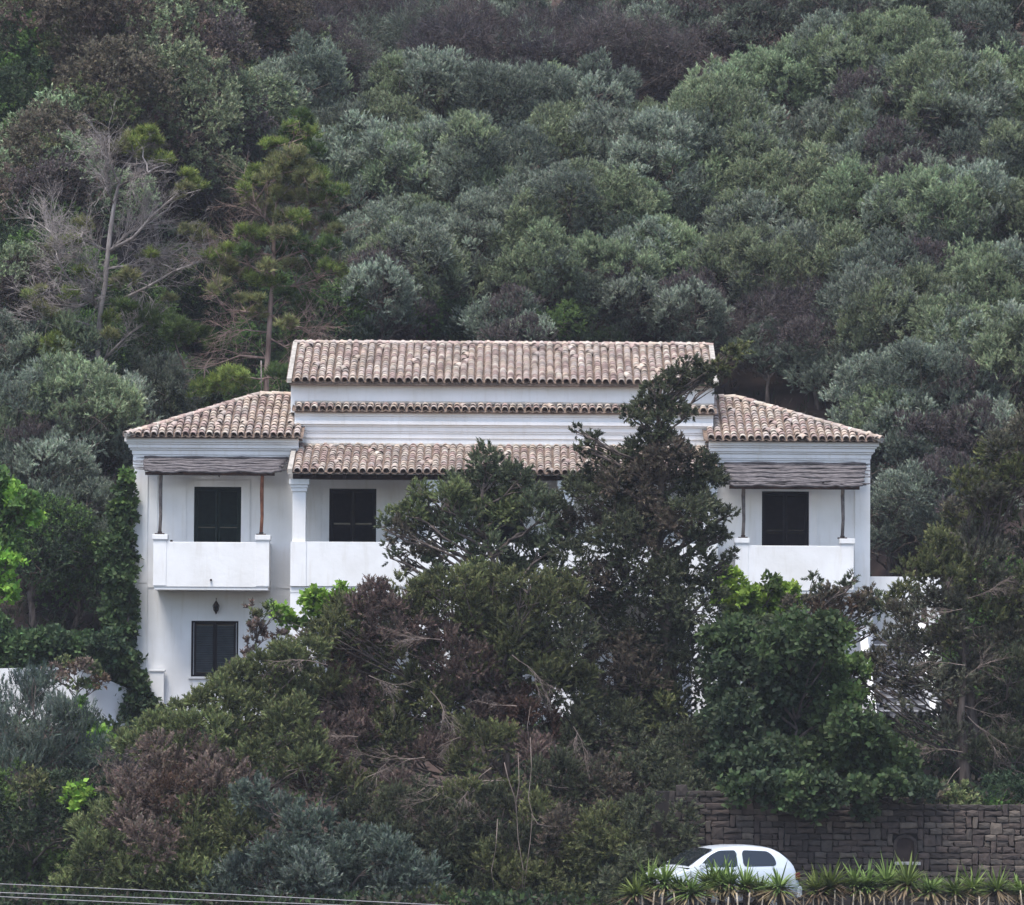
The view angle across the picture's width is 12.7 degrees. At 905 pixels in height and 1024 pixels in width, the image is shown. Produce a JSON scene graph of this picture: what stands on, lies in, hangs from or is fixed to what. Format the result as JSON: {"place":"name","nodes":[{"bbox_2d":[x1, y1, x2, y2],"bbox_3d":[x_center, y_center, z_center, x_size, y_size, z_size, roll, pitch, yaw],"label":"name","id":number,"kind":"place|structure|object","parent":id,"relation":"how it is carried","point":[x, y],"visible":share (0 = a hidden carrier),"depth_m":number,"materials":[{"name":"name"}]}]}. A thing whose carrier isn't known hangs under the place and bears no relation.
{"place":"outdoors","nodes":[
{"label":"outdoors","id":0,"kind":"place"},
{"bbox_2d":[0,0,1023,904],"bbox_3d":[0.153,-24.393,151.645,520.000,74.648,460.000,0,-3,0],"label":"ground","id":1,"kind":"structure","parent":0,"point":[780,392],"depth_m":143.34,"materials":[{"name":"green plant"}]},
{"bbox_2d":[0,461,47,604],"bbox_3d":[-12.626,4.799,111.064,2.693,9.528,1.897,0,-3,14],"label":"leafy tree","id":2,"kind":"object","parent":1,"relation":"on","point":[20,503],"visible":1,"depth_m":110.96,"materials":[{"name":"green plant"}]},
{"bbox_2d":[0,239,94,327],"bbox_3d":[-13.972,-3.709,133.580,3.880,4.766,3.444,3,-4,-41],"label":"brushy tree","id":3,"kind":"object","parent":1,"relation":"on","point":[11,262],"visible":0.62,"depth_m":132.80,"materials":[{"name":"green plant"}]},
{"bbox_2d":[0,54,100,164],"bbox_3d":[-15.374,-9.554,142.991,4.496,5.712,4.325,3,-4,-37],"label":"evergreen tree","id":4,"kind":"object","parent":1,"relation":"on","point":[11,102],"visible":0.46,"depth_m":142.65,"materials":[{"name":"green plant"}]},
{"bbox_2d":[0,413,101,503],"bbox_3d":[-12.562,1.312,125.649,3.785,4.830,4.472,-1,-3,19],"label":"olive tree","id":5,"kind":"object","parent":1,"relation":"on","point":[49,443],"visible":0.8,"depth_m":124.81,"materials":[{"name":"green plant"}]},
{"bbox_2d":[0,484,101,628],"bbox_3d":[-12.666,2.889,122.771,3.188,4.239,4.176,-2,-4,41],"label":"evergreen tree","id":6,"kind":"object","parent":1,"relation":"on","point":[51,537],"visible":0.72,"depth_m":122.37,"materials":[{"name":"green plant"}]},
{"bbox_2d":[0,128,104,238],"bbox_3d":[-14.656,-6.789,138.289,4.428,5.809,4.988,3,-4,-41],"label":"brushy tree","id":7,"kind":"object","parent":1,"relation":"on","point":[49,166],"visible":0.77,"depth_m":137.51,"materials":[{"name":"green plant"}]},
{"bbox_2d":[0,756,113,882],"bbox_3d":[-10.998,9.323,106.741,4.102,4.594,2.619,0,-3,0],"label":"evergreen tree","id":8,"kind":"object","parent":1,"relation":"on","point":[28,858],"visible":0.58,"depth_m":106.52,"materials":[{"name":"green plant"}]},
{"bbox_2d":[0,307,115,431],"bbox_3d":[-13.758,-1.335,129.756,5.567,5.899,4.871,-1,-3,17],"label":"olive tree","id":9,"kind":"object","parent":1,"relation":"on","point":[20,341],"visible":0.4,"depth_m":128.60,"materials":[{"name":"green plant"}]},
{"bbox_2d":[0,656,118,843],"bbox_3d":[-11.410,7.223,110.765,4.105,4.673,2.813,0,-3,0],"label":"olive tree","id":10,"kind":"object","parent":1,"relation":"on","point":[34,743],"visible":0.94,"depth_m":110.53,"materials":[{"name":"green plant"}]},
{"bbox_2d":[0,667,127,725],"bbox_3d":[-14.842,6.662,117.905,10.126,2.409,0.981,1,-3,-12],"label":"garden wall","id":11,"kind":"structure","parent":1,"relation":"on","point":[107,703],"depth_m":118.63,"materials":[{"name":"white paint"}]},
{"bbox_2d":[0,608,131,672],"bbox_3d":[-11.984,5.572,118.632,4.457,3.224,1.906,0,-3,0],"label":"ivy","id":12,"kind":"object","parent":11,"relation":"attached to","point":[19,646],"visible":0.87,"depth_m":118.21,"materials":[{"name":"green plant"}]},
{"bbox_2d":[12,458,117,626],"bbox_3d":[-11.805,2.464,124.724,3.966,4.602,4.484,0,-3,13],"label":"olive tree","id":13,"kind":"object","parent":1,"relation":"on","point":[96,491],"visible":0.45,"depth_m":124.03,"materials":[{"name":"green plant"}]},
{"bbox_2d":[22,506,116,634],"bbox_3d":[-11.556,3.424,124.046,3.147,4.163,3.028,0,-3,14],"label":"evergreen tree","id":14,"kind":"object","parent":1,"relation":"on","point":[85,572],"visible":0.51,"depth_m":123.49,"materials":[{"name":"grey plant"}]},
{"bbox_2d":[0,348,163,487],"bbox_3d":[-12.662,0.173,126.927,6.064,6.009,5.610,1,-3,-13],"label":"olive tree","id":15,"kind":"object","parent":1,"relation":"on","point":[91,392],"visible":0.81,"depth_m":125.80,"materials":[{"name":"green plant"}]},
{"bbox_2d":[0,98,166,237],"bbox_3d":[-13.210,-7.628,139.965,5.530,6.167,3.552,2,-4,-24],"label":"brushy tree","id":16,"kind":"object","parent":1,"relation":"on","point":[43,114],"visible":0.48,"depth_m":139.23,"materials":[{"name":"green plant"}]},
{"bbox_2d":[0,32,181,217],"bbox_3d":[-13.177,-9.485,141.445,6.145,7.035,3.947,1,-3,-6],"label":"brushy tree","id":17,"kind":"object","parent":1,"relation":"on","point":[127,108],"visible":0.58,"depth_m":141.20,"materials":[{"name":"green plant"}]},
{"bbox_2d":[30,0,200,197],"bbox_3d":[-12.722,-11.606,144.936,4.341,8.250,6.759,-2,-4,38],"label":"brushy tree","id":18,"kind":"object","parent":1,"relation":"on","point":[96,13],"visible":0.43,"depth_m":143.56,"materials":[{"name":"green plant"}]},
{"bbox_2d":[0,98,252,477],"bbox_3d":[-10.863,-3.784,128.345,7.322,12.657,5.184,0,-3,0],"label":"tree","id":19,"kind":"object","parent":1,"relation":"on","point":[152,314],"visible":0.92,"depth_m":128.62,"materials":[{"name":"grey plant"}]},
{"bbox_2d":[108,338,205,420],"bbox_3d":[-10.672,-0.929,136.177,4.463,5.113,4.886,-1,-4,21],"label":"olive tree","id":20,"kind":"object","parent":1,"relation":"on","point":[169,382],"visible":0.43,"depth_m":135.09,"materials":[{"name":"green plant"}]},
{"bbox_2d":[76,26,245,247],"bbox_3d":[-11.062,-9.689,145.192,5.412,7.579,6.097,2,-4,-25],"label":"brushy tree","id":21,"kind":"object","parent":1,"relation":"on","point":[177,125],"visible":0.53,"depth_m":144.02,"materials":[{"name":"green plant"}]},
{"bbox_2d":[96,0,259,169],"bbox_3d":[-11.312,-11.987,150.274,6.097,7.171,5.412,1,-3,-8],"label":"brushy tree","id":22,"kind":"object","parent":1,"relation":"on","point":[209,23],"visible":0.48,"depth_m":149.71,"materials":[{"name":"green plant"}]},
{"bbox_2d":[126,135,250,271],"bbox_3d":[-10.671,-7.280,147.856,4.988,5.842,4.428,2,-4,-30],"label":"brushy tree","id":23,"kind":"object","parent":1,"relation":"on","point":[239,162],"visible":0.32,"depth_m":147.38,"materials":[{"name":"green plant"}]},
{"bbox_2d":[142,236,237,358],"bbox_3d":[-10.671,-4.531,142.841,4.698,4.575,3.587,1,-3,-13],"label":"evergreen tree","id":24,"kind":"object","parent":1,"relation":"on","point":[187,296],"visible":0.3,"depth_m":142.41,"materials":[{"name":"green plant"}]},
{"bbox_2d":[43,632,339,904],"bbox_3d":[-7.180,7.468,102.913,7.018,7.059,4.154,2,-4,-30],"label":"juniper tree","id":25,"kind":"object","parent":1,"relation":"on","point":[134,805],"visible":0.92,"depth_m":102.72,"materials":[{"name":"green plant"}]},
{"bbox_2d":[158,177,265,283],"bbox_3d":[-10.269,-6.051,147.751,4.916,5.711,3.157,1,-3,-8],"label":"brushy tree","id":26,"kind":"object","parent":1,"relation":"on","point":[189,209],"visible":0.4,"depth_m":147.32,"materials":[{"name":"green plant"}]},
{"bbox_2d":[165,64,279,197],"bbox_3d":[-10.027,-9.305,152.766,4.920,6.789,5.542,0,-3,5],"label":"brushy tree","id":27,"kind":"object","parent":1,"relation":"on","point":[249,125],"visible":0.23,"depth_m":152.05,"materials":[{"name":"green plant"}]},
{"bbox_2d":[156,104,370,397],"bbox_3d":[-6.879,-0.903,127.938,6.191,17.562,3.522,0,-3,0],"label":"pine tree","id":28,"kind":"object","parent":1,"relation":"on","point":[300,130],"visible":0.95,"depth_m":128.16,"materials":[{"name":"green plant"}]},
{"bbox_2d":[236,29,355,153],"bbox_3d":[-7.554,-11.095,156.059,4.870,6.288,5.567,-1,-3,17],"label":"olive tree","id":29,"kind":"object","parent":1,"relation":"on","point":[314,69],"visible":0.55,"depth_m":154.93,"materials":[{"name":"green plant"}]},
{"bbox_2d":[258,257,386,358],"bbox_3d":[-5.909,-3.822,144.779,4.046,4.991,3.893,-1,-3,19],"label":"evergreen tree","id":30,"kind":"object","parent":1,"relation":"on","point":[336,297],"visible":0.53,"depth_m":143.99,"materials":[{"name":"green plant"}]},
{"bbox_2d":[189,770,461,904],"bbox_3d":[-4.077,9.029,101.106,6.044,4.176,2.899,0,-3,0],"label":"shrub","id":31,"kind":"object","parent":1,"relation":"on","point":[308,857],"visible":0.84,"depth_m":100.87,"materials":[{"name":"green plant"}]},
{"bbox_2d":[103,556,608,904],"bbox_3d":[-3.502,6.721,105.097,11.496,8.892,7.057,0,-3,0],"label":"juniper tree","id":32,"kind":"object","parent":1,"relation":"on","point":[441,689],"visible":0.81,"depth_m":105.69,"materials":[{"name":"green plant"}]},
{"bbox_2d":[275,107,455,218],"bbox_3d":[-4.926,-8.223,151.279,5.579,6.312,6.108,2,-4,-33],"label":"olive tree","id":33,"kind":"object","parent":1,"relation":"on","point":[370,177],"visible":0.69,"depth_m":150.45,"materials":[{"name":"green plant"}]},
{"bbox_2d":[306,88,439,236],"bbox_3d":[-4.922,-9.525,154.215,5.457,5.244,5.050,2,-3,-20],"label":"olive tree","id":34,"kind":"object","parent":1,"relation":"on","point":[391,109],"visible":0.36,"depth_m":152.96,"materials":[{"name":"green plant"}]},
{"bbox_2d":[332,240,440,340],"bbox_3d":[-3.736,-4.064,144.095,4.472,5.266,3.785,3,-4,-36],"label":"olive tree","id":35,"kind":"object","parent":1,"relation":"on","point":[395,298],"visible":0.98,"depth_m":143.63,"materials":[{"name":"green plant"}]},
{"bbox_2d":[319,191,459,332],"bbox_3d":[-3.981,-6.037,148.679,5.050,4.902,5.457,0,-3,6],"label":"olive tree","id":36,"kind":"object","parent":1,"relation":"on","point":[377,214],"visible":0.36,"depth_m":147.66,"materials":[{"name":"green plant"}]},
{"bbox_2d":[342,213,500,340],"bbox_3d":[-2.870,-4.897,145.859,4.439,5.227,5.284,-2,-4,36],"label":"olive tree","id":37,"kind":"object","parent":1,"relation":"on","point":[431,245],"visible":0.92,"depth_m":144.77,"materials":[{"name":"green plant"}]},
{"bbox_2d":[343,113,511,219],"bbox_3d":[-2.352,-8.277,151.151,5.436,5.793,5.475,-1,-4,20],"label":"olive tree","id":38,"kind":"object","parent":1,"relation":"on","point":[431,123],"visible":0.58,"depth_m":149.92,"materials":[{"name":"green plant"}]},
{"bbox_2d":[365,0,507,98],"bbox_3d":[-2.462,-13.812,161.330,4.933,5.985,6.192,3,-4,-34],"label":"thicket","id":39,"kind":"object","parent":1,"relation":"on","point":[456,20],"visible":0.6,"depth_m":160.63,"materials":[{"name":"green plant"}]},
{"bbox_2d":[368,43,529,200],"bbox_3d":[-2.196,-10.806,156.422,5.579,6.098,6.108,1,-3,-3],"label":"olive tree","id":40,"kind":"object","parent":1,"relation":"on","point":[422,73],"visible":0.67,"depth_m":154.74,"materials":[{"name":"green plant"}]},
{"bbox_2d":[411,187,547,319],"bbox_3d":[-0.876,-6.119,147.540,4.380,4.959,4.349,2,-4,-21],"label":"olive tree","id":41,"kind":"object","parent":1,"relation":"on","point":[461,220],"visible":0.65,"depth_m":146.49,"materials":[{"name":"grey plant"}]},
{"bbox_2d":[373,437,588,862],"bbox_3d":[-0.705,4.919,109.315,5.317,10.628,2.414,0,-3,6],"label":"cypress tree","id":42,"kind":"object","parent":1,"relation":"on","point":[460,500],"visible":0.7,"depth_m":109.27,"materials":[{"name":"green plant"}]},
{"bbox_2d":[427,108,560,284],"bbox_3d":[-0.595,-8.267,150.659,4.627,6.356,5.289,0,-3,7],"label":"olive tree","id":43,"kind":"object","parent":1,"relation":"on","point":[484,129],"visible":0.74,"depth_m":149.21,"materials":[{"name":"green plant"}]},
{"bbox_2d":[431,57,562,165],"bbox_3d":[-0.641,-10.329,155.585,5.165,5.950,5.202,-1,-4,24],"label":"olive tree","id":44,"kind":"object","parent":1,"relation":"on","point":[487,70],"visible":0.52,"depth_m":154.28,"materials":[{"name":"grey plant"}]},
{"bbox_2d":[445,280,558,341],"bbox_3d":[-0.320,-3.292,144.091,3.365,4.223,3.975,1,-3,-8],"label":"olive tree","id":45,"kind":"object","parent":1,"relation":"on","point":[506,303],"visible":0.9,"depth_m":143.84,"materials":[{"name":"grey plant"}]},
{"bbox_2d":[0,711,1023,904],"bbox_3d":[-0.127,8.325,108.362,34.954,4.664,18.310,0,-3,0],"label":"ground cover","id":46,"kind":"object","parent":1,"relation":"on","point":[476,896],"visible":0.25,"depth_m":103.17,"materials":[{"name":"green plant"}]},
{"bbox_2d":[0,0,1023,716],"bbox_3d":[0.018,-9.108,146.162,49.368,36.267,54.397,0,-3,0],"label":"undergrowth","id":47,"kind":"object","parent":1,"relation":"on","point":[54,612],"visible":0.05,"depth_m":137.79,"materials":[{"name":"green plant"}]},
{"bbox_2d":[123,339,941,728],"bbox_3d":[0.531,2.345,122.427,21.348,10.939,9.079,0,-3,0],"label":"villa","id":48,"kind":"object","parent":1,"relation":"on","point":[333,451],"visible":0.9,"depth_m":120.14,"materials":[{"name":"white paint"}]},
{"bbox_2d":[93,464,165,725],"bbox_3d":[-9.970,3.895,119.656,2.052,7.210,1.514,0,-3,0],"label":"ivy","id":49,"kind":"object","parent":48,"relation":"attached to","point":[120,570],"visible":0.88,"depth_m":119.41,"materials":[{"name":"green plant"}]},
{"bbox_2d":[191,621,238,676],"bbox_3d":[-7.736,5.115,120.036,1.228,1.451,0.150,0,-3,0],"label":"window","id":50,"kind":"structure","parent":48,"relation":"in","point":[212,642],"depth_m":120.01,"materials":[{"name":"black glass"}]},
{"bbox_2d":[194,487,240,541],"bbox_3d":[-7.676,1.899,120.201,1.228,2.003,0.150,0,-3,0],"label":"shuttered window","id":51,"kind":"structure","parent":48,"relation":"in","point":[217,510],"depth_m":120.18,"materials":[{"name":"green paint"}]},
{"bbox_2d":[329,489,375,541],"bbox_3d":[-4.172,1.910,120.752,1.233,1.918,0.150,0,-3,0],"label":"shuttered window","id":52,"kind":"structure","parent":48,"relation":"in","point":[351,511],"depth_m":120.74,"materials":[{"name":"black paint"}]},
{"bbox_2d":[762,491,808,545],"bbox_3d":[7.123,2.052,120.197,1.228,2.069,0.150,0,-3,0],"label":"shuttered window","id":53,"kind":"structure","parent":48,"relation":"in","point":[785,514],"depth_m":120.18,"materials":[{"name":"black paint"}]},
{"bbox_2d":[478,207,590,309],"bbox_3d":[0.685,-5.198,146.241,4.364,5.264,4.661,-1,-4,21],"label":"olive tree","id":54,"kind":"object","parent":1,"relation":"on","point":[544,232],"visible":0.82,"depth_m":145.02,"materials":[{"name":"green plant"}]},
{"bbox_2d":[466,0,616,69],"bbox_3d":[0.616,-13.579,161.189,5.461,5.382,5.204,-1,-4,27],"label":"thicket","id":55,"kind":"object","parent":1,"relation":"on","point":[549,22],"visible":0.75,"depth_m":160.80,"materials":[{"name":"green plant"}]},
{"bbox_2d":[465,156,660,300],"bbox_3d":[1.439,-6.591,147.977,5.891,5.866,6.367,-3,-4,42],"label":"olive tree","id":56,"kind":"object","parent":1,"relation":"on","point":[571,193],"visible":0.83,"depth_m":146.80,"materials":[{"name":"green plant"}]},
{"bbox_2d":[499,46,644,159],"bbox_3d":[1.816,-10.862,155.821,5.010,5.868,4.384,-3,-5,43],"label":"olive tree","id":57,"kind":"object","parent":1,"relation":"on","point":[578,83],"visible":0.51,"depth_m":155.23,"materials":[{"name":"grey plant"}]},
{"bbox_2d":[507,97,681,188],"bbox_3d":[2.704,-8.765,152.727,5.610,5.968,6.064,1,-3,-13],"label":"olive tree","id":58,"kind":"object","parent":1,"relation":"on","point":[569,129],"visible":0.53,"depth_m":150.96,"materials":[{"name":"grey plant"}]},
{"bbox_2d":[520,1,675,107],"bbox_3d":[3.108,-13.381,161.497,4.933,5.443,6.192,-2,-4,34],"label":"thicket","id":59,"kind":"object","parent":1,"relation":"on","point":[575,34],"visible":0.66,"depth_m":160.45,"materials":[{"name":"green plant"}]},
{"bbox_2d":[529,227,667,335],"bbox_3d":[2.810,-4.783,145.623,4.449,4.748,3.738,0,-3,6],"label":"olive tree","id":60,"kind":"object","parent":1,"relation":"on","point":[602,254],"visible":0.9,"depth_m":144.93,"materials":[{"name":"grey plant"}]},
{"bbox_2d":[564,171,688,309],"bbox_3d":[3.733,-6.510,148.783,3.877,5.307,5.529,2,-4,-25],"label":"olive tree","id":61,"kind":"object","parent":1,"relation":"on","point":[642,218],"visible":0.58,"depth_m":147.66,"materials":[{"name":"green plant"}]},
{"bbox_2d":[590,261,681,341],"bbox_3d":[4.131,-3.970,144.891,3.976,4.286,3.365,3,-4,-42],"label":"olive tree","id":62,"kind":"object","parent":1,"relation":"on","point":[638,312],"visible":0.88,"depth_m":144.45,"materials":[{"name":"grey plant"}]},
{"bbox_2d":[517,337,756,904],"bbox_3d":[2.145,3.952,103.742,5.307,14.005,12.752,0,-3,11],"label":"cypress tree","id":63,"kind":"object","parent":1,"relation":"on","point":[672,593],"visible":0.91,"depth_m":107.79,"materials":[{"name":"green plant"}]},
{"bbox_2d":[568,4,720,103],"bbox_3d":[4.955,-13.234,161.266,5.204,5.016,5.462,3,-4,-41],"label":"thicket","id":64,"kind":"object","parent":1,"relation":"on","point":[670,45],"visible":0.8,"depth_m":160.85,"materials":[{"name":"green plant"}]},
{"bbox_2d":[581,104,743,222],"bbox_3d":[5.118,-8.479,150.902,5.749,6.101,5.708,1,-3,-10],"label":"olive tree","id":65,"kind":"object","parent":1,"relation":"on","point":[675,130],"visible":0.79,"depth_m":149.85,"materials":[{"name":"green plant"}]},
{"bbox_2d":[619,0,753,83],"bbox_3d":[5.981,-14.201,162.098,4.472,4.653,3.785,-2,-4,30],"label":"olive tree","id":66,"kind":"object","parent":1,"relation":"on","point":[679,9],"visible":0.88,"depth_m":161.86,"materials":[{"name":"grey plant"}]},
{"bbox_2d":[645,265,751,357],"bbox_3d":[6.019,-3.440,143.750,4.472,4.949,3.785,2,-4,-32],"label":"olive tree","id":67,"kind":"object","parent":1,"relation":"on","point":[710,302],"visible":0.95,"depth_m":143.27,"materials":[{"name":"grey plant"}]},
{"bbox_2d":[650,71,800,229],"bbox_3d":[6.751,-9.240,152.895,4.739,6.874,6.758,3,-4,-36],"label":"olive tree","id":68,"kind":"object","parent":1,"relation":"on","point":[755,118],"visible":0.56,"depth_m":151.63,"materials":[{"name":"green plant"}]},
{"bbox_2d":[680,0,805,61],"bbox_3d":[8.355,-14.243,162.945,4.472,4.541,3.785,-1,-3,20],"label":"olive tree","id":69,"kind":"object","parent":1,"relation":"on","point":[732,7],"visible":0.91,"depth_m":162.09,"materials":[{"name":"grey plant"}]},
{"bbox_2d":[709,564,803,623],"bbox_3d":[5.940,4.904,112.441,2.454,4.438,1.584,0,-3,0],"label":"grapevine","id":70,"kind":"object","parent":1,"relation":"on","point":[759,599],"visible":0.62,"depth_m":112.22,"materials":[{"name":"green plant"}]},
{"bbox_2d":[682,214,834,377],"bbox_3d":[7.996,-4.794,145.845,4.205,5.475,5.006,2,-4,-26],"label":"olive tree","id":71,"kind":"object","parent":1,"relation":"on","point":[762,247],"visible":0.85,"depth_m":144.94,"materials":[{"name":"green plant"}]},
{"bbox_2d":[696,40,842,131],"bbox_3d":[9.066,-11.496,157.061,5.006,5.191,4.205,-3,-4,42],"label":"olive tree","id":72,"kind":"object","parent":1,"relation":"on","point":[778,87],"visible":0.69,"depth_m":155.98,"materials":[{"name":"green plant"}]},
{"bbox_2d":[700,137,853,253],"bbox_3d":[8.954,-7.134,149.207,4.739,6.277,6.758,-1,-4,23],"label":"olive tree","id":73,"kind":"object","parent":1,"relation":"on","point":[777,192],"visible":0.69,"depth_m":148.13,"materials":[{"name":"green plant"}]},
{"bbox_2d":[724,258,857,409],"bbox_3d":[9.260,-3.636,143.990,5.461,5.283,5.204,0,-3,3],"label":"thicket","id":74,"kind":"object","parent":1,"relation":"on","point":[788,301],"visible":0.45,"depth_m":143.45,"materials":[{"name":"green plant"}]},
{"bbox_2d":[742,567,894,734],"bbox_3d":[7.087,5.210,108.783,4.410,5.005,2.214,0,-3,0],"label":"cypress tree","id":75,"kind":"object","parent":1,"relation":"on","point":[836,593],"visible":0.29,"depth_m":109.13,"materials":[{"name":"green plant"}]},
{"bbox_2d":[753,208,885,383],"bbox_3d":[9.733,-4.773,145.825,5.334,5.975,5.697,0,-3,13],"label":"olive tree","id":76,"kind":"object","parent":1,"relation":"on","point":[840,236],"visible":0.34,"depth_m":144.16,"materials":[{"name":"green plant"}]},
{"bbox_2d":[655,784,1023,904],"bbox_3d":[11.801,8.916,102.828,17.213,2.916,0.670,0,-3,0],"label":"stone wall","id":77,"kind":"structure","parent":1,"relation":"on","point":[941,839],"depth_m":102.58,"materials":[{"name":"stone"}]},
{"bbox_2d":[691,603,945,828],"bbox_3d":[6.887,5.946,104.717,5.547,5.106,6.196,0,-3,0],"label":"tree","id":78,"kind":"object","parent":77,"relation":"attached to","point":[848,743],"visible":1,"depth_m":104.83,"materials":[{"name":"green plant"}]},
{"bbox_2d":[769,304,915,420],"bbox_3d":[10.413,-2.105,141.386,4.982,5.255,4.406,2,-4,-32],"label":"olive tree","id":79,"kind":"object","parent":1,"relation":"on","point":[806,341],"visible":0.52,"depth_m":140.57,"materials":[{"name":"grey plant"}]},
{"bbox_2d":[779,81,907,182],"bbox_3d":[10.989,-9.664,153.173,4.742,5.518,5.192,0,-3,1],"label":"olive tree","id":80,"kind":"object","parent":1,"relation":"on","point":[817,124],"visible":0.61,"depth_m":152.78,"materials":[{"name":"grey plant"}]},
{"bbox_2d":[786,5,930,93],"bbox_3d":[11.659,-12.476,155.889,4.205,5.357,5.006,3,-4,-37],"label":"olive tree","id":81,"kind":"object","parent":1,"relation":"on","point":[848,39],"visible":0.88,"depth_m":155.22,"materials":[{"name":"green plant"}]},
{"bbox_2d":[803,149,942,244],"bbox_3d":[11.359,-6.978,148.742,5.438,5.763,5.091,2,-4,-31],"label":"olive tree","id":82,"kind":"object","parent":1,"relation":"on","point":[842,171],"visible":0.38,"depth_m":147.10,"materials":[{"name":"green plant"}]},
{"bbox_2d":[817,113,942,262],"bbox_3d":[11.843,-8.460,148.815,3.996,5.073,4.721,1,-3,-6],"label":"olive tree","id":83,"kind":"object","parent":1,"relation":"on","point":[869,145],"visible":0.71,"depth_m":148.50,"materials":[{"name":"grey plant"}]},
{"bbox_2d":[810,223,955,334],"bbox_3d":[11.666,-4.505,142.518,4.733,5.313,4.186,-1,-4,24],"label":"olive tree","id":84,"kind":"object","parent":1,"relation":"on","point":[860,251],"visible":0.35,"depth_m":141.74,"materials":[{"name":"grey plant"}]},
{"bbox_2d":[817,335,981,504],"bbox_3d":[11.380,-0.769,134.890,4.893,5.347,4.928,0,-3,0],"label":"olive tree","id":85,"kind":"object","parent":1,"relation":"on","point":[867,390],"visible":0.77,"depth_m":133.90,"materials":[{"name":"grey plant"}]},
{"bbox_2d":[846,398,961,554],"bbox_3d":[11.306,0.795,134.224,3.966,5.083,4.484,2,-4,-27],"label":"olive tree","id":86,"kind":"object","parent":1,"relation":"on","point":[908,443],"visible":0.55,"depth_m":132.82,"materials":[{"name":"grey plant"}]},
{"bbox_2d":[829,47,979,147],"bbox_3d":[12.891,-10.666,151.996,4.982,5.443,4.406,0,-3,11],"label":"olive tree","id":87,"kind":"object","parent":1,"relation":"on","point":[871,76],"visible":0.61,"depth_m":151.72,"materials":[{"name":"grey plant"}]},
{"bbox_2d":[841,4,967,88],"bbox_3d":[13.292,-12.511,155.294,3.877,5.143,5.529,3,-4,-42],"label":"olive tree","id":88,"kind":"object","parent":1,"relation":"on","point":[934,27],"visible":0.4,"depth_m":154.35,"materials":[{"name":"green plant"}]},
{"bbox_2d":[822,255,990,355],"bbox_3d":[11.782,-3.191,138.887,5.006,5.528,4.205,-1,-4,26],"label":"olive tree","id":89,"kind":"object","parent":1,"relation":"on","point":[898,293],"visible":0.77,"depth_m":138.22,"materials":[{"name":"green plant"}]},
{"bbox_2d":[870,475,955,576],"bbox_3d":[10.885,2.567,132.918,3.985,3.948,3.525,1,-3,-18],"label":"olive tree","id":90,"kind":"object","parent":1,"relation":"on","point":[881,517],"visible":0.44,"depth_m":132.49,"materials":[{"name":"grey plant"}]},
{"bbox_2d":[849,407,1023,790],"bbox_3d":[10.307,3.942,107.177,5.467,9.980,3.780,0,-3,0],"label":"conifer tree","id":91,"kind":"object","parent":1,"relation":"on","point":[988,504],"visible":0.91,"depth_m":106.82,"materials":[{"name":"green plant"}]},
{"bbox_2d":[852,155,1022,253],"bbox_3d":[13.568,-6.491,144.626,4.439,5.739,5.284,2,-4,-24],"label":"olive tree","id":92,"kind":"object","parent":1,"relation":"on","point":[942,185],"visible":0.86,"depth_m":143.69,"materials":[{"name":"green plant"}]},
{"bbox_2d":[870,445,1022,591],"bbox_3d":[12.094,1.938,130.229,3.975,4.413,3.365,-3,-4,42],"label":"olive tree","id":93,"kind":"object","parent":1,"relation":"on","point":[923,488],"visible":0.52,"depth_m":130.19,"materials":[{"name":"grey plant"}]},
{"bbox_2d":[881,37,1018,161],"bbox_3d":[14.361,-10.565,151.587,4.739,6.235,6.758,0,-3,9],"label":"olive tree","id":94,"kind":"object","parent":1,"relation":"on","point":[969,70],"visible":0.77,"depth_m":150.17,"materials":[{"name":"green plant"}]},
{"bbox_2d":[889,289,1023,450],"bbox_3d":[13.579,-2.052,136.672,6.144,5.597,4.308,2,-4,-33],"label":"olive tree","id":95,"kind":"object","parent":1,"relation":"on","point":[967,322],"visible":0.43,"depth_m":135.61,"materials":[{"name":"green plant"}]},
{"bbox_2d":[898,353,1016,464],"bbox_3d":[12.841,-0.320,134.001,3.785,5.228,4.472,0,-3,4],"label":"olive tree","id":96,"kind":"object","parent":1,"relation":"on","point":[976,413],"visible":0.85,"depth_m":133.39,"materials":[{"name":"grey plant"}]},
{"bbox_2d":[914,169,1023,254],"bbox_3d":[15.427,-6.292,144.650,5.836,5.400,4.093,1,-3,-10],"label":"olive tree","id":97,"kind":"object","parent":1,"relation":"on","point":[1014,224],"visible":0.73,"depth_m":143.44,"materials":[{"name":"green plant"}]},
{"bbox_2d":[917,0,1023,63],"bbox_3d":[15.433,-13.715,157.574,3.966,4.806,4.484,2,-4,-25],"label":"olive tree","id":98,"kind":"object","parent":1,"relation":"on","point":[980,14],"visible":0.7,"depth_m":156.55,"materials":[{"name":"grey plant"}]},
{"bbox_2d":[943,230,1023,394],"bbox_3d":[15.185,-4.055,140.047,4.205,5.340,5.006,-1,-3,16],"label":"olive tree","id":99,"kind":"object","parent":1,"relation":"on","point":[998,257],"visible":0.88,"depth_m":138.66,"materials":[{"name":"green plant"}]},
{"bbox_2d":[948,297,1023,475],"bbox_3d":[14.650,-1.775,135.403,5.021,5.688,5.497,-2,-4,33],"label":"olive tree","id":100,"kind":"object","parent":1,"relation":"on","point":[993,358],"visible":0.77,"depth_m":134.29,"materials":[{"name":"green plant"}]},
{"label":"parking strip","id":101,"kind":"structure","parent":0,"visible":0},
{"bbox_2d":[646,839,801,904],"bbox_3d":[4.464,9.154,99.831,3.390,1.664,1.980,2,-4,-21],"label":"parked car","id":102,"kind":"object","parent":101,"relation":"on","point":[762,859],"visible":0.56,"depth_m":99.37,"materials":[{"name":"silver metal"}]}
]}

